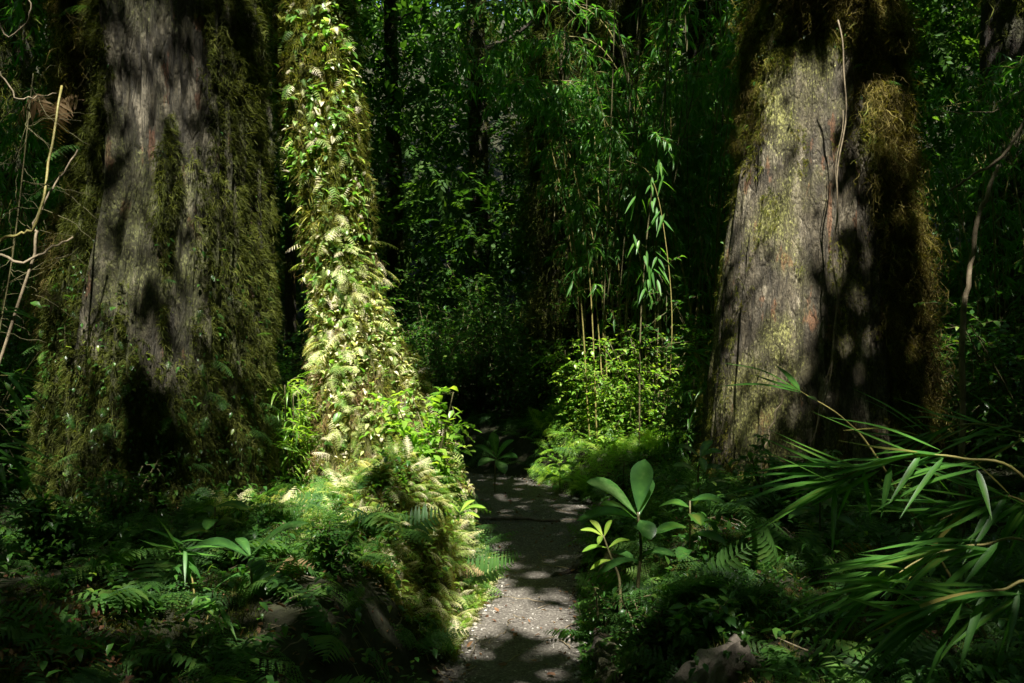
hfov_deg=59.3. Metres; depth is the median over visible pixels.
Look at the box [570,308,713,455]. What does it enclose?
shrub
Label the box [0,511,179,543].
fern
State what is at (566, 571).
tree root
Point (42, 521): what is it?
shrub
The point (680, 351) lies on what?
bamboo plant
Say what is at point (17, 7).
bamboo clump
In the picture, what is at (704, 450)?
broadleaf sapling
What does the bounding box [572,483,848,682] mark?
bank growth
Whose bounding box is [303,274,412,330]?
shrub
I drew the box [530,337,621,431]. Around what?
shrub
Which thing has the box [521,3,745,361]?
bamboo clump
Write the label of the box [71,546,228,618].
fern
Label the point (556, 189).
vine
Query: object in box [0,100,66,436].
bamboo clump
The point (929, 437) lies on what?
bamboo plant
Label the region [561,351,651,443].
shrub
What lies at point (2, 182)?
bamboo clump
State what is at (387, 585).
bank moss
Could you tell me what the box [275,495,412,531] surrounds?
fern
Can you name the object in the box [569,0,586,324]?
vine
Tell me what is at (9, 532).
fern
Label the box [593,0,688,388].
forest tree
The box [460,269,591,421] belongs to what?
shrub
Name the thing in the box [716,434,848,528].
shrub
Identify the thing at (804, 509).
seedling
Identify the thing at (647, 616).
shrub
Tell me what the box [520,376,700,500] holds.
bend ferns
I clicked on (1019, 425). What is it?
shrub
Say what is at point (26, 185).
bamboo clump
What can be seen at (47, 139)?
bamboo clump
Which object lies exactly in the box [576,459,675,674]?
broadleaf sapling
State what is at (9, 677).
ground moss
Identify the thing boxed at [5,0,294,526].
mossy tree
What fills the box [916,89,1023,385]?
bamboo clump
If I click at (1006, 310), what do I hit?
shrub
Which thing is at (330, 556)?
shrub
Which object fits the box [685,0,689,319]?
vine
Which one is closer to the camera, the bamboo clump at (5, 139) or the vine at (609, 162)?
the bamboo clump at (5, 139)
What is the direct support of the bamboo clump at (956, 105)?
on the ground
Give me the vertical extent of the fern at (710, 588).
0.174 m
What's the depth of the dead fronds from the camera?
4.29 m
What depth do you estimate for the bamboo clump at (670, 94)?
9.72 m
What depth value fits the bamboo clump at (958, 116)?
8.87 m
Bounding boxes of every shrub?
[0,65,98,441]
[0,262,39,458]
[0,269,34,435]
[0,290,37,473]
[0,294,72,483]
[0,471,132,572]
[1,329,34,407]
[67,451,178,534]
[267,370,325,489]
[274,332,311,425]
[275,362,313,442]
[276,332,308,388]
[276,332,314,433]
[278,333,314,396]
[294,518,364,580]
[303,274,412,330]
[359,386,481,518]
[387,302,466,395]
[391,254,518,387]
[393,268,492,416]
[399,294,522,417]
[406,328,439,387]
[407,294,468,371]
[409,291,519,414]
[425,268,515,379]
[436,295,529,392]
[439,244,534,379]
[450,270,533,409]
[454,282,527,364]
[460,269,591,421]
[478,327,600,421]
[513,332,535,369]
[521,249,670,397]
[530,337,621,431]
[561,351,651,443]
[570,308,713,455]
[572,499,632,570]
[577,571,628,637]
[590,262,718,384]
[591,459,662,517]
[594,297,712,431]
[610,578,674,682]
[616,364,707,462]
[637,255,713,428]
[665,590,741,663]
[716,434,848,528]
[913,301,1023,482]
[924,281,1023,451]
[924,309,1023,466]
[929,284,1023,436]
[931,291,1023,469]
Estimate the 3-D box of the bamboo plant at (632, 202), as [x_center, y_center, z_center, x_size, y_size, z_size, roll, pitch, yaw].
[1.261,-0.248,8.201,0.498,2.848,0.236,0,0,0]
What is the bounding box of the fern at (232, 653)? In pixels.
[146,625,299,682]
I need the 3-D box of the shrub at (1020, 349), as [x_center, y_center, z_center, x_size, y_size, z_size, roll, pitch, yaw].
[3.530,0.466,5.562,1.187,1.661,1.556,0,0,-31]
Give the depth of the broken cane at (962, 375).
4.59 m
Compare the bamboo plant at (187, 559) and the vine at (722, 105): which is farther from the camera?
the vine at (722, 105)
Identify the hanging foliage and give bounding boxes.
[33,0,980,403]
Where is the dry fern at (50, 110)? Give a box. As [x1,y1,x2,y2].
[13,94,82,156]
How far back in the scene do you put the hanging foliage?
14.88 m
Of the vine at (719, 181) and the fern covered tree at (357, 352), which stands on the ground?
the fern covered tree at (357, 352)
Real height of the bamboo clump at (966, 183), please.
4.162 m
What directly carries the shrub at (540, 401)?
on the ground
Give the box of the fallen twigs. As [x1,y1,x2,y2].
[0,456,1012,682]
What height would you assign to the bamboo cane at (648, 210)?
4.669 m
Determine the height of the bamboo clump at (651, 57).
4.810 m
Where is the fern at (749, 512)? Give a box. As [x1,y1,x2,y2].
[677,480,808,518]
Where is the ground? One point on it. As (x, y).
(522, 449)
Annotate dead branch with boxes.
[925,89,1023,115]
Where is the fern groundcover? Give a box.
[0,451,1023,682]
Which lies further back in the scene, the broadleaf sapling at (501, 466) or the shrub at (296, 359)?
the shrub at (296, 359)
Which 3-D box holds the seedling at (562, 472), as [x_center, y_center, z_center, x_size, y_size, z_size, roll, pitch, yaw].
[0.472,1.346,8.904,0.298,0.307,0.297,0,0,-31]
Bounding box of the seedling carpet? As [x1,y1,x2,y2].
[0,432,1023,682]
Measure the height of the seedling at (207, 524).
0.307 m
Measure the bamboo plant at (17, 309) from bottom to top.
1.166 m
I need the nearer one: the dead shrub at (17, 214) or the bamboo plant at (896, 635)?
the bamboo plant at (896, 635)
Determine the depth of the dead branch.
4.81 m
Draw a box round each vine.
[547,3,565,323]
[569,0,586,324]
[603,0,614,321]
[605,0,639,321]
[617,1,642,321]
[661,6,689,305]
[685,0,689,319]
[713,0,726,319]
[719,0,725,228]
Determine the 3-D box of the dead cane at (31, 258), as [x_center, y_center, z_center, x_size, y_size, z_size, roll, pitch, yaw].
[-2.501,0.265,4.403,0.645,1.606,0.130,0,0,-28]
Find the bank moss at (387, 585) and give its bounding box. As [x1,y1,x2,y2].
[245,453,499,661]
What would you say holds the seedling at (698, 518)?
on the ground
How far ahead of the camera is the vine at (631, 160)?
9.16 m
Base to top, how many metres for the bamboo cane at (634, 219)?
4.429 m
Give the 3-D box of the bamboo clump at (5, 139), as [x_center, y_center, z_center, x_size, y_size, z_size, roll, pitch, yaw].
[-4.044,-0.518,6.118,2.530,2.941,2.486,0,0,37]
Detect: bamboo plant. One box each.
[0,305,38,321]
[0,370,57,497]
[139,519,220,593]
[178,595,236,639]
[625,159,674,458]
[657,344,710,393]
[705,413,1023,552]
[716,363,989,638]
[779,536,1023,668]
[838,579,1023,682]
[840,446,1023,583]
[852,390,1023,474]
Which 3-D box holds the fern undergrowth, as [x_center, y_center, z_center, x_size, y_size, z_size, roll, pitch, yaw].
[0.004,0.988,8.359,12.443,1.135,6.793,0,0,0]
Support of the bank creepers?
on the ground
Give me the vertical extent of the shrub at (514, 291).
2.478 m
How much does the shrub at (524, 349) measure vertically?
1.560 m
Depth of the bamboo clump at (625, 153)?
9.11 m
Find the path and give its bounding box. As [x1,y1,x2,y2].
[440,471,594,682]
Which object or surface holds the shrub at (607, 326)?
on the ground
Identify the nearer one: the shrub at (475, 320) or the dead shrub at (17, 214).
the dead shrub at (17, 214)
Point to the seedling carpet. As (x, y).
(796, 670)
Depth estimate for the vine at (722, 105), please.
10.08 m
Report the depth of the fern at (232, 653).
3.12 m
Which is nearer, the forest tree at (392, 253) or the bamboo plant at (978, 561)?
the bamboo plant at (978, 561)
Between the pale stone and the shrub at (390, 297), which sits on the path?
the pale stone
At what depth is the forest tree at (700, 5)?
13.77 m
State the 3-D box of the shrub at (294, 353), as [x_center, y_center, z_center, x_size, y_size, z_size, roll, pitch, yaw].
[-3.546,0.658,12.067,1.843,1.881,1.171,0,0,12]
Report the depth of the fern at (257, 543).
4.03 m
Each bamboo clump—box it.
[0,0,64,452]
[0,82,52,274]
[0,93,64,320]
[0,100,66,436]
[0,144,65,382]
[0,173,59,337]
[31,125,64,159]
[411,36,737,450]
[424,44,734,374]
[451,0,745,403]
[457,0,737,392]
[479,0,741,389]
[490,33,738,389]
[515,28,737,388]
[517,88,705,421]
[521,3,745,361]
[527,41,740,383]
[559,122,726,376]
[581,101,737,369]
[596,62,931,243]
[599,96,730,366]
[617,69,734,383]
[907,53,1023,435]
[911,97,1023,414]
[915,106,1023,446]
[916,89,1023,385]
[917,87,1023,135]
[919,56,1023,273]
[919,113,1023,417]
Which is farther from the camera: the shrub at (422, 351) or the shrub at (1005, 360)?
the shrub at (422, 351)
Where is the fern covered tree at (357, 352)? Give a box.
[264,0,482,532]
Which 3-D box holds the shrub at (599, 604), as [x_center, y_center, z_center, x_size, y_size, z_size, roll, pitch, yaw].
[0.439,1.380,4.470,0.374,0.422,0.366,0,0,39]
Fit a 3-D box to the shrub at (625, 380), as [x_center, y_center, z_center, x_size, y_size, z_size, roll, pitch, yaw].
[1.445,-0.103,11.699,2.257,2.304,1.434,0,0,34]
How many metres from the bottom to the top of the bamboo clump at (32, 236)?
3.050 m
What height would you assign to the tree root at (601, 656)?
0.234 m
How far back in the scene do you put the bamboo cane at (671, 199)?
9.12 m
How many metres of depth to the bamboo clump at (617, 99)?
9.72 m
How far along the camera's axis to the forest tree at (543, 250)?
11.18 m
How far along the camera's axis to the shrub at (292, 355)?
11.16 m
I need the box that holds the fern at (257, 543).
[201,522,369,562]
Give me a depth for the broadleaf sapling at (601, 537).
4.10 m
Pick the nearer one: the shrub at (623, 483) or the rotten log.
the rotten log
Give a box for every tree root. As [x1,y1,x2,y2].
[550,560,595,576]
[587,587,624,682]
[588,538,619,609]
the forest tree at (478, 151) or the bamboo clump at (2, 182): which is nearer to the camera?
the bamboo clump at (2, 182)
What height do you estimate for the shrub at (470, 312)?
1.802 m
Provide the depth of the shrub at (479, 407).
12.02 m
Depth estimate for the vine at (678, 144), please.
9.67 m
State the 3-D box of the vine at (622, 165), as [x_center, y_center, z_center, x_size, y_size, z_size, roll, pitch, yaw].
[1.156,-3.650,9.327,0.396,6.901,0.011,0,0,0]
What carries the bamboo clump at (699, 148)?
on the ground
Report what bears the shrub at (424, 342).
on the ground
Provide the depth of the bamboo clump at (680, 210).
10.43 m
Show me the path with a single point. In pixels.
(547, 618)
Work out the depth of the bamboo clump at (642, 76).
11.86 m
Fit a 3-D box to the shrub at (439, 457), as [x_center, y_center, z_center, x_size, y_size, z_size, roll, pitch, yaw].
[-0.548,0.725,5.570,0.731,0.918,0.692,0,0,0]
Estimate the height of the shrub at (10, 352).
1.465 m
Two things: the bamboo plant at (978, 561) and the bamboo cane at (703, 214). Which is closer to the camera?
the bamboo plant at (978, 561)
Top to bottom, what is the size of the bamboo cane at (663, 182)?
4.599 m
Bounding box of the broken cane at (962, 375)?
[958,164,999,538]
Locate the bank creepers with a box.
[248,452,496,653]
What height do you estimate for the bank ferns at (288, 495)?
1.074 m
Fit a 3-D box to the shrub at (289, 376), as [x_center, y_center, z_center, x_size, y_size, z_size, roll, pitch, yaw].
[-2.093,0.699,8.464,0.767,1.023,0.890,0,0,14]
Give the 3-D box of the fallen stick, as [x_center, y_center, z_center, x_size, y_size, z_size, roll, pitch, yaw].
[0.023,1.493,7.543,0.770,0.056,0.047,0,0,9]
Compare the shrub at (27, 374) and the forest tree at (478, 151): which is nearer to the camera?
the shrub at (27, 374)
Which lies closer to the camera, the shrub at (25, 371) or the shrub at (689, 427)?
the shrub at (25, 371)
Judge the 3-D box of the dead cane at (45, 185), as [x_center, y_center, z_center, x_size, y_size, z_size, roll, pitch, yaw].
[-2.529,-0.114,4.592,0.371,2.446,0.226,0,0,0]
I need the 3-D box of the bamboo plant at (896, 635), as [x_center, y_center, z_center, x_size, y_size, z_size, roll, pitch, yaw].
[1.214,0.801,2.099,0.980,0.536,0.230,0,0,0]
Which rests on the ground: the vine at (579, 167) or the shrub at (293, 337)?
the shrub at (293, 337)
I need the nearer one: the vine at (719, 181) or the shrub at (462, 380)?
the vine at (719, 181)
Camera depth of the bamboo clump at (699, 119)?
11.13 m
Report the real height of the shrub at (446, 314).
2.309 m
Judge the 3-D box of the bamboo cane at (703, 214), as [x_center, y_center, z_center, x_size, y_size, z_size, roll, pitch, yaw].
[2.108,-1.267,10.406,0.346,4.468,0.016,0,0,0]
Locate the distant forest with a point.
(438, 108)
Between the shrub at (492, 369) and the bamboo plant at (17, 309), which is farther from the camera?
the shrub at (492, 369)
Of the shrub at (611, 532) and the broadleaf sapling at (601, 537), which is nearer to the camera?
the broadleaf sapling at (601, 537)
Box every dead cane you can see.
[0,0,31,37]
[0,71,56,99]
[0,85,62,243]
[0,149,77,364]
[0,236,73,263]
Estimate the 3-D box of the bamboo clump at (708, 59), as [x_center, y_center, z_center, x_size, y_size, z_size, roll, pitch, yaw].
[2.224,-1.642,12.678,4.626,5.006,4.450,0,0,28]
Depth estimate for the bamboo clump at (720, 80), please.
10.20 m
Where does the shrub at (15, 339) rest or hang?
on the ground
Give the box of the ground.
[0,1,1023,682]
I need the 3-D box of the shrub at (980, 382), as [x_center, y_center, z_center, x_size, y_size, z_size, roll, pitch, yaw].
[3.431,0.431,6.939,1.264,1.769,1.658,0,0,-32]
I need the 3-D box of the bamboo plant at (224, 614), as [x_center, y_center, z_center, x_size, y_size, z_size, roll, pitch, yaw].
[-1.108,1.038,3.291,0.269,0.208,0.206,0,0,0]
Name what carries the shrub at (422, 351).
on the ground
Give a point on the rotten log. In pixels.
(722, 669)
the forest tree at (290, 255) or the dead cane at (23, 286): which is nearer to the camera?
the dead cane at (23, 286)
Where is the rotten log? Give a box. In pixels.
[666,634,756,682]
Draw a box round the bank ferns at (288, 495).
[167,435,504,655]
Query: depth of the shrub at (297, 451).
5.91 m
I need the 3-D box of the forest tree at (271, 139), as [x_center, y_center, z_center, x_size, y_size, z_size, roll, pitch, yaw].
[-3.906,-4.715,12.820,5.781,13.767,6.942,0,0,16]
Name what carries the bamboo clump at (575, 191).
on the ground
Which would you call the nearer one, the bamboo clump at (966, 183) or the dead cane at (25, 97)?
the dead cane at (25, 97)
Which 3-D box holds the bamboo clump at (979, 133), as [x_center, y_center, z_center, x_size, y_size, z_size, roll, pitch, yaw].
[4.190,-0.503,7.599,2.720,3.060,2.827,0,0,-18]
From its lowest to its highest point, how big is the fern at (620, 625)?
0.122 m
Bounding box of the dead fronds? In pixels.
[4,118,1023,626]
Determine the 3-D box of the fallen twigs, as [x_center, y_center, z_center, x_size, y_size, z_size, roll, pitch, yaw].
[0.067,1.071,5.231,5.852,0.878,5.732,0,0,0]
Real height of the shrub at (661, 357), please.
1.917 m
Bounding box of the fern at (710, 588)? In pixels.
[651,548,795,613]
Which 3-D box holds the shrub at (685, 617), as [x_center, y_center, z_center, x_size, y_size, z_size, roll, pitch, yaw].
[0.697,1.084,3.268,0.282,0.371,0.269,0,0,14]
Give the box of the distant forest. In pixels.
[34,0,977,356]
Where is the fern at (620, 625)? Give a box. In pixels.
[582,597,670,639]
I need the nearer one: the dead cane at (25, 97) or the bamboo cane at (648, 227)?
the dead cane at (25, 97)
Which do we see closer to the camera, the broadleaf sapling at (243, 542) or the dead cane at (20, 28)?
the broadleaf sapling at (243, 542)
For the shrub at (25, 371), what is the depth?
5.37 m
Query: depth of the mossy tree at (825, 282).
6.17 m
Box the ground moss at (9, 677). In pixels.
[0,449,1023,682]
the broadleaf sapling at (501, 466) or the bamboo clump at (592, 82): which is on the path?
the broadleaf sapling at (501, 466)
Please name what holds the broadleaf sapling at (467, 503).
on the ground
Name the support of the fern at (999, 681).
on the ground
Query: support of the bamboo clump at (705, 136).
on the ground
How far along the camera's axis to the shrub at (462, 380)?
11.84 m
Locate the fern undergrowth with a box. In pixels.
[0,383,1023,575]
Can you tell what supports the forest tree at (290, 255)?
on the ground
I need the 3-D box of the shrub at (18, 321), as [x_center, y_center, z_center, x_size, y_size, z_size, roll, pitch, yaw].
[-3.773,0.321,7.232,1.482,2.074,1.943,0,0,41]
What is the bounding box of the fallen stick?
[473,516,560,521]
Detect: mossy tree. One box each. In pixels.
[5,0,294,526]
[689,0,966,491]
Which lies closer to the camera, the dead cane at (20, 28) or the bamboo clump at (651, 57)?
the dead cane at (20, 28)
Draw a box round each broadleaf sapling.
[199,521,307,597]
[448,500,484,558]
[475,432,517,491]
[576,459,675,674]
[581,520,628,643]
[672,440,724,493]
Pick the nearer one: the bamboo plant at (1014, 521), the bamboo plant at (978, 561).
the bamboo plant at (978, 561)
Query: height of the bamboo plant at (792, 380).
1.080 m
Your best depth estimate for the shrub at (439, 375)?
11.69 m
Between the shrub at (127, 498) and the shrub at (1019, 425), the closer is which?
the shrub at (127, 498)
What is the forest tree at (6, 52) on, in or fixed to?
on the ground
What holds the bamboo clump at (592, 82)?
on the ground
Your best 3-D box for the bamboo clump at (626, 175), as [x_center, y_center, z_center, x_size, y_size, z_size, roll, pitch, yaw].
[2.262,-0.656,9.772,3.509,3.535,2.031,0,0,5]
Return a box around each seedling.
[180,500,248,560]
[544,462,574,489]
[658,493,725,564]
[788,481,855,540]
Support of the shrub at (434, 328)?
on the ground
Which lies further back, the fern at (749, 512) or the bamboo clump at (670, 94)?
the bamboo clump at (670, 94)
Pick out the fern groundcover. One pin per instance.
(918, 655)
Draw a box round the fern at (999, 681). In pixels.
[906,672,1018,682]
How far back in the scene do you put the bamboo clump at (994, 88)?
8.11 m
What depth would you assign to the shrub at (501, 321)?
16.89 m
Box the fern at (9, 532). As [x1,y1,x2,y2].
[0,508,96,547]
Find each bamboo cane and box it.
[613,0,658,430]
[626,42,643,377]
[638,0,675,456]
[658,0,668,409]
[659,0,713,434]
[680,43,708,388]
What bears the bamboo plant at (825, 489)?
on the ground
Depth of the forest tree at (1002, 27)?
10.28 m
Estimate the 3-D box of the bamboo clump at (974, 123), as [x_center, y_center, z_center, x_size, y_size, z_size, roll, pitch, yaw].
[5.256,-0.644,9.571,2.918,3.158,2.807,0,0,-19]
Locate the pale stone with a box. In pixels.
[583,498,591,503]
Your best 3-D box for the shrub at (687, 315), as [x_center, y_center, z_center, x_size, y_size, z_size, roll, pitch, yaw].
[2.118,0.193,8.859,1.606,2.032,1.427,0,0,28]
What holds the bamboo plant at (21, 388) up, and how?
on the ground
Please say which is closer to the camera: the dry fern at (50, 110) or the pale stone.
the dry fern at (50, 110)
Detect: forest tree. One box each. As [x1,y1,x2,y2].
[0,0,63,407]
[36,13,307,383]
[263,1,280,377]
[274,0,742,363]
[368,0,439,331]
[489,0,629,415]
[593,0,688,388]
[666,0,980,379]
[948,0,1023,399]

